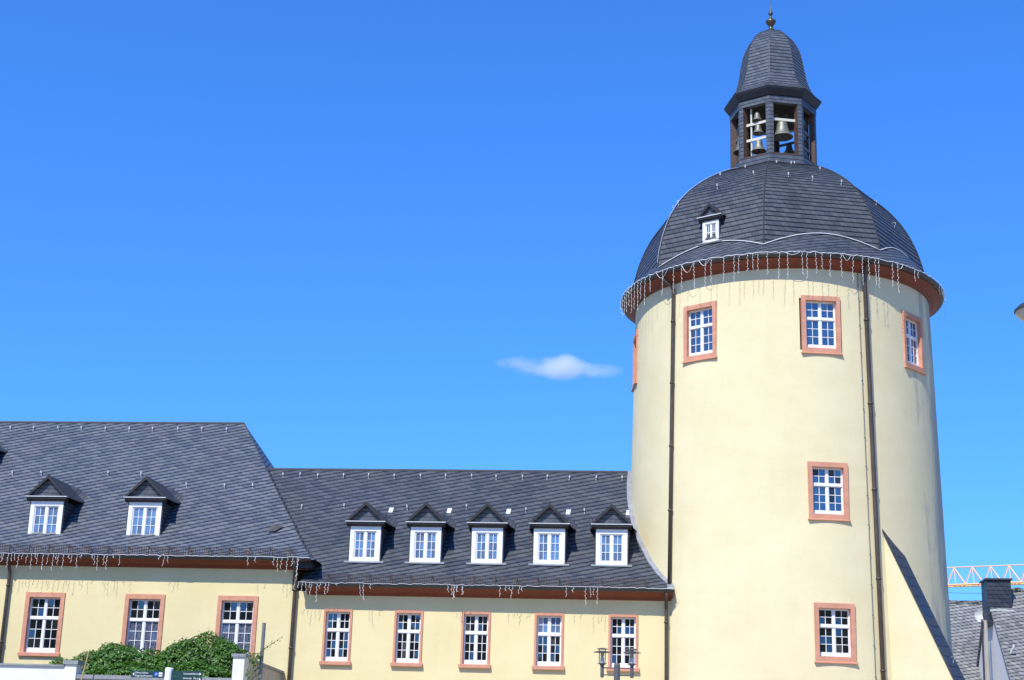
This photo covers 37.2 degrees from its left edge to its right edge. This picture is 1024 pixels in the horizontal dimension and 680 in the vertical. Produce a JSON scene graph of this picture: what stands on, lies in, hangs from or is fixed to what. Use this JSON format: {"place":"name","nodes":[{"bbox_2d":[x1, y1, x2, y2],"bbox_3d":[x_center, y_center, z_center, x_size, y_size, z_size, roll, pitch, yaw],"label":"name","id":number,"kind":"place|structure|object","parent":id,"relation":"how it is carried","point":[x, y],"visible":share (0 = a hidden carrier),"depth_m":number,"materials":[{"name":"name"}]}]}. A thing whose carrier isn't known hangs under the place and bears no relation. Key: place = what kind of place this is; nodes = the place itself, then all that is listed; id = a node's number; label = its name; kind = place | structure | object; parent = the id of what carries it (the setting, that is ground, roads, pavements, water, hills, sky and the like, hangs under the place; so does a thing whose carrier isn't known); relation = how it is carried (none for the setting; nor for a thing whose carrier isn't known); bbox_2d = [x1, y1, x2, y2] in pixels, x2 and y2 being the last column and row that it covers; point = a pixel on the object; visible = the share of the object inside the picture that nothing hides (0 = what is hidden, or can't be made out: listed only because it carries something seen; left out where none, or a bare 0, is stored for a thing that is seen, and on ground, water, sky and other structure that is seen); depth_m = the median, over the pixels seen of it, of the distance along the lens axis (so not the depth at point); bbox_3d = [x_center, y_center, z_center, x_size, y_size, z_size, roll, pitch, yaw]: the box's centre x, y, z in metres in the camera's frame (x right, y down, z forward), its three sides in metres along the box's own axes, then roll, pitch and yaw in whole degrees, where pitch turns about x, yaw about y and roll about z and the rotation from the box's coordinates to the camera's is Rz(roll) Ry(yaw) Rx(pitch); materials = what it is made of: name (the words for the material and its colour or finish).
{"place":"outdoors","nodes":[
{"label":"outdoors","id":0,"kind":"place"},
{"bbox_2d":[81,652,88,679],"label":"bamboo cane","id":1,"kind":"object","parent":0,"point":[84,666],"visible":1,"depth_m":48.22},
{"bbox_2d":[0,421,319,679],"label":"tall wing","id":2,"kind":"structure","parent":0,"point":[208,494],"depth_m":55.18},
{"bbox_2d":[17,592,65,656],"bbox_3d":[-16.770,10.176,54.403,1.540,2.250,0.335,0,-16,6],"label":"window","id":3,"kind":"structure","parent":2,"relation":"in","point":[43,611],"depth_m":54.42,"materials":[{"name":"white paint"}]},
{"bbox_2d":[121,594,164,654],"bbox_3d":[-13.093,10.171,53.993,1.540,2.250,0.335,0,-16,6],"label":"window","id":4,"kind":"structure","parent":2,"relation":"in","point":[143,615],"depth_m":54.07,"materials":[{"name":"white glass"}]},
{"bbox_2d":[0,553,307,580],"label":"string lights","id":5,"kind":"object","parent":2,"relation":"attached to","point":[131,554],"visible":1,"depth_m":54.14},
{"bbox_2d":[215,595,258,658],"bbox_3d":[-9.714,10.167,53.616,1.540,2.250,0.335,0,-16,6],"label":"window","id":6,"kind":"structure","parent":2,"relation":"in","point":[236,617],"depth_m":53.71,"materials":[{"name":"white glass"}]},
{"bbox_2d":[268,468,673,679],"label":"wing","id":7,"kind":"structure","parent":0,"point":[547,532],"depth_m":53.36,"materials":[{"name":"grey stone"}]},
{"bbox_2d":[319,609,352,664],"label":"window","id":8,"kind":"structure","parent":7,"relation":"in","point":[337,623],"depth_m":53.18,"materials":[{"name":"white paint"}]},
{"bbox_2d":[390,610,422,666],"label":"window","id":9,"kind":"structure","parent":7,"relation":"in","point":[408,624],"depth_m":52.90,"materials":[{"name":"white paint"}]},
{"bbox_2d":[458,611,490,667],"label":"window","id":10,"kind":"structure","parent":7,"relation":"in","point":[475,626],"depth_m":52.63,"materials":[{"name":"white paint"}]},
{"bbox_2d":[293,582,675,603],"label":"string lights","id":11,"kind":"object","parent":7,"relation":"attached to","point":[486,585],"visible":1,"depth_m":52.34},
{"bbox_2d":[532,613,563,669],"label":"window","id":12,"kind":"structure","parent":7,"relation":"in","point":[548,627],"depth_m":52.35,"materials":[{"name":"white paint"}]},
{"bbox_2d":[606,614,638,671],"bbox_3d":[3.803,10.371,52.023,1.110,1.915,0.335,0,-16,6],"label":"window","id":13,"kind":"structure","parent":7,"relation":"in","point":[622,628],"depth_m":52.10,"materials":[{"name":"white paint"}]},
{"bbox_2d":[0,0,1023,600],"label":"sky","id":14,"kind":"structure","parent":0,"point":[352,234],"materials":[{"name":"blue"}]},
{"bbox_2d":[949,600,982,679],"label":"old house","id":15,"kind":"structure","parent":0,"point":[965,628],"depth_m":80.70,"materials":[{"name":"stone"}]},
{"label":"ground","id":16,"kind":"structure","parent":0,"visible":0},
{"bbox_2d":[0,660,84,679],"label":"terrace wall","id":17,"kind":"structure","parent":16,"relation":"on","point":[69,669],"depth_m":48.74,"materials":[{"name":"stone"}]},
{"bbox_2d":[76,674,231,679],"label":"terrace wall","id":18,"kind":"structure","parent":16,"relation":"on","point":[103,677],"depth_m":48.41,"materials":[{"name":"stone"}]},
{"bbox_2d":[131,667,202,679],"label":"signpost","id":19,"kind":"object","parent":16,"relation":"on","point":[170,674],"visible":1,"depth_m":23.03,"materials":[{"name":"metal"}]},
{"bbox_2d":[231,653,283,679],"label":"parapet wall","id":20,"kind":"structure","parent":16,"relation":"on","point":[240,667],"depth_m":48.56,"materials":[{"name":"stone"}]},
{"bbox_2d":[258,623,265,679],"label":"metal pole","id":21,"kind":"object","parent":16,"relation":"on","point":[262,652],"visible":1,"depth_m":48.02,"materials":[{"name":"grey metal"}]},
{"bbox_2d":[245,634,279,679],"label":"climbing plant","id":22,"kind":"object","parent":16,"relation":"on","point":[257,658],"visible":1,"depth_m":47.85,"materials":[{"name":"green plant"}]},
{"bbox_2d":[594,648,640,679],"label":"street lamp","id":23,"kind":"object","parent":16,"relation":"on","point":[617,668],"visible":1,"depth_m":41.92,"materials":[{"name":"grey metal"}]},
{"bbox_2d":[621,0,964,679],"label":"round tower","id":24,"kind":"structure","parent":16,"relation":"on","point":[786,496],"depth_m":52.70,"materials":[{"name":"paint"}]},
{"bbox_2d":[631,329,638,391],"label":"window","id":25,"kind":"structure","parent":24,"relation":"in","point":[635,340],"depth_m":58.22,"materials":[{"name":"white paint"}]},
{"bbox_2d":[682,300,717,363],"bbox_3d":[6.740,-0.253,54.089,1.440,2.105,0.365,-11,-21,39],"label":"window","id":26,"kind":"structure","parent":24,"relation":"in","point":[699,320],"depth_m":54.14,"materials":[{"name":"white paint"}]},
{"bbox_2d":[658,240,763,267],"bbox_3d":[7.148,-3.244,54.945,4.341,0.603,0.076,-10,-19,35],"label":"rope light","id":27,"kind":"object","parent":24,"relation":"attached to","point":[709,243],"visible":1,"depth_m":55.05,"materials":[{"name":"white plastic"}]},
{"bbox_2d":[733,140,750,155],"bbox_3d":[9.108,-7.697,60.222,0.720,0.633,0.720,0,-16,6],"label":"bell","id":28,"kind":"object","parent":24,"relation":"hanging from","point":[736,152],"visible":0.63,"depth_m":60.19,"materials":[{"name":"silver metal"}]},
{"bbox_2d":[752,111,762,122],"bbox_3d":[9.644,-8.798,59.766,0.420,0.394,0.420,0,-16,6],"label":"bell","id":29,"kind":"object","parent":24,"relation":"hanging from","point":[757,117],"visible":1,"depth_m":59.70,"materials":[{"name":"silver metal"}]},
{"bbox_2d":[752,124,763,135],"bbox_3d":[9.655,-8.283,59.599,0.470,0.434,0.470,0,-16,6],"label":"bell","id":30,"kind":"object","parent":24,"relation":"hanging from","point":[758,131],"visible":1,"depth_m":59.54,"materials":[{"name":"silver metal"}]},
{"bbox_2d":[751,140,765,154],"bbox_3d":[9.643,-7.601,59.399,0.600,0.537,0.600,0,-16,6],"label":"bell","id":31,"kind":"object","parent":24,"relation":"hanging from","point":[758,148],"visible":0.99,"depth_m":59.32,"materials":[{"name":"silver metal"}]},
{"bbox_2d":[620,251,945,314],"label":"string lights","id":32,"kind":"object","parent":24,"relation":"hanging from","point":[767,270],"visible":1,"depth_m":53.56},
{"bbox_2d":[774,121,792,141],"bbox_3d":[10.549,-8.238,59.345,0.840,0.728,0.840,0,-16,6],"label":"bell","id":33,"kind":"object","parent":24,"relation":"hanging from","point":[782,133],"visible":0.99,"depth_m":59.24,"materials":[{"name":"silver metal"}]},
{"bbox_2d":[784,143,793,153],"bbox_3d":[11.249,-7.795,61.678,0.460,0.426,0.460,0,-16,6],"label":"bell","id":34,"kind":"object","parent":24,"relation":"hanging from","point":[789,148],"visible":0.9,"depth_m":61.59,"materials":[{"name":"grey metal"}]},
{"bbox_2d":[799,295,842,354],"bbox_3d":[10.718,-0.491,52.825,1.440,2.105,0.365,3,-16,-4],"label":"window","id":35,"kind":"structure","parent":24,"relation":"in","point":[819,316],"depth_m":52.85,"materials":[{"name":"white paint"}]},
{"bbox_2d":[764,233,879,249],"bbox_3d":[11.015,-3.521,54.058,4.336,0.650,0.100,4,-16,-8],"label":"rope light","id":36,"kind":"object","parent":24,"relation":"attached to","point":[822,233],"visible":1,"depth_m":54.17,"materials":[{"name":"white plastic"}]},
{"bbox_2d":[807,461,850,521],"bbox_3d":[10.615,5.110,51.134,1.440,1.985,0.365,3,-16,-5],"label":"window","id":37,"kind":"structure","parent":24,"relation":"in","point":[828,491],"depth_m":51.15,"materials":[{"name":"white paint"}]},
{"bbox_2d":[814,602,857,663],"bbox_3d":[10.554,9.610,49.777,1.440,1.945,0.365,3,-16,-5],"label":"window","id":38,"kind":"structure","parent":24,"relation":"in","point":[834,623],"depth_m":49.80,"materials":[{"name":"white paint"}]},
{"bbox_2d":[881,247,908,257],"bbox_3d":[13.947,-3.165,55.492,0.066,0.653,2.846,-9,-19,33],"label":"rope light","id":39,"kind":"object","parent":24,"relation":"attached to","point":[897,249],"visible":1,"depth_m":55.84,"materials":[{"name":"white plastic"}]},
{"bbox_2d":[901,310,926,374],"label":"window","id":40,"kind":"structure","parent":24,"relation":"in","point":[912,325],"depth_m":54.60,"materials":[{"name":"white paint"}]},
{"bbox_2d":[947,564,1023,587],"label":"tower crane","id":41,"kind":"object","parent":16,"relation":"on","point":[1019,582],"visible":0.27,"depth_m":113.33,"materials":[{"name":"white metal"}]},
{"bbox_2d":[976,578,1023,679],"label":"old house","id":42,"kind":"structure","parent":16,"relation":"on","point":[1000,655],"depth_m":74.64,"materials":[{"name":"stone"}]},
{"bbox_2d":[975,610,982,621],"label":"satellite dish","id":43,"kind":"object","parent":42,"relation":"attached to","point":[978,615],"visible":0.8,"depth_m":77.02,"materials":[{"name":"metal"}]},
{"bbox_2d":[1014,303,1023,321],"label":"street lamp","id":44,"kind":"object","parent":16,"relation":"on","point":[1019,311],"visible":1,"depth_m":20.08,"materials":[{"name":"grey metal"}]},
{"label":"terrace ground","id":45,"kind":"structure","parent":0,"visible":0},
{"bbox_2d":[49,642,176,675],"bbox_3d":[-13.242,10.957,50.092,5.068,2.065,3.064,0,-16,6],"label":"shrub","id":46,"kind":"object","parent":45,"relation":"on","point":[111,658],"visible":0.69,"depth_m":49.77,"materials":[{"name":"green plant"}]},
{"bbox_2d":[155,628,254,677],"bbox_3d":[-10.049,10.723,49.882,3.633,2.460,3.244,0,-16,6],"label":"shrub","id":47,"kind":"object","parent":45,"relation":"on","point":[215,660],"visible":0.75,"depth_m":49.44,"materials":[{"name":"green plant"}]}
]}

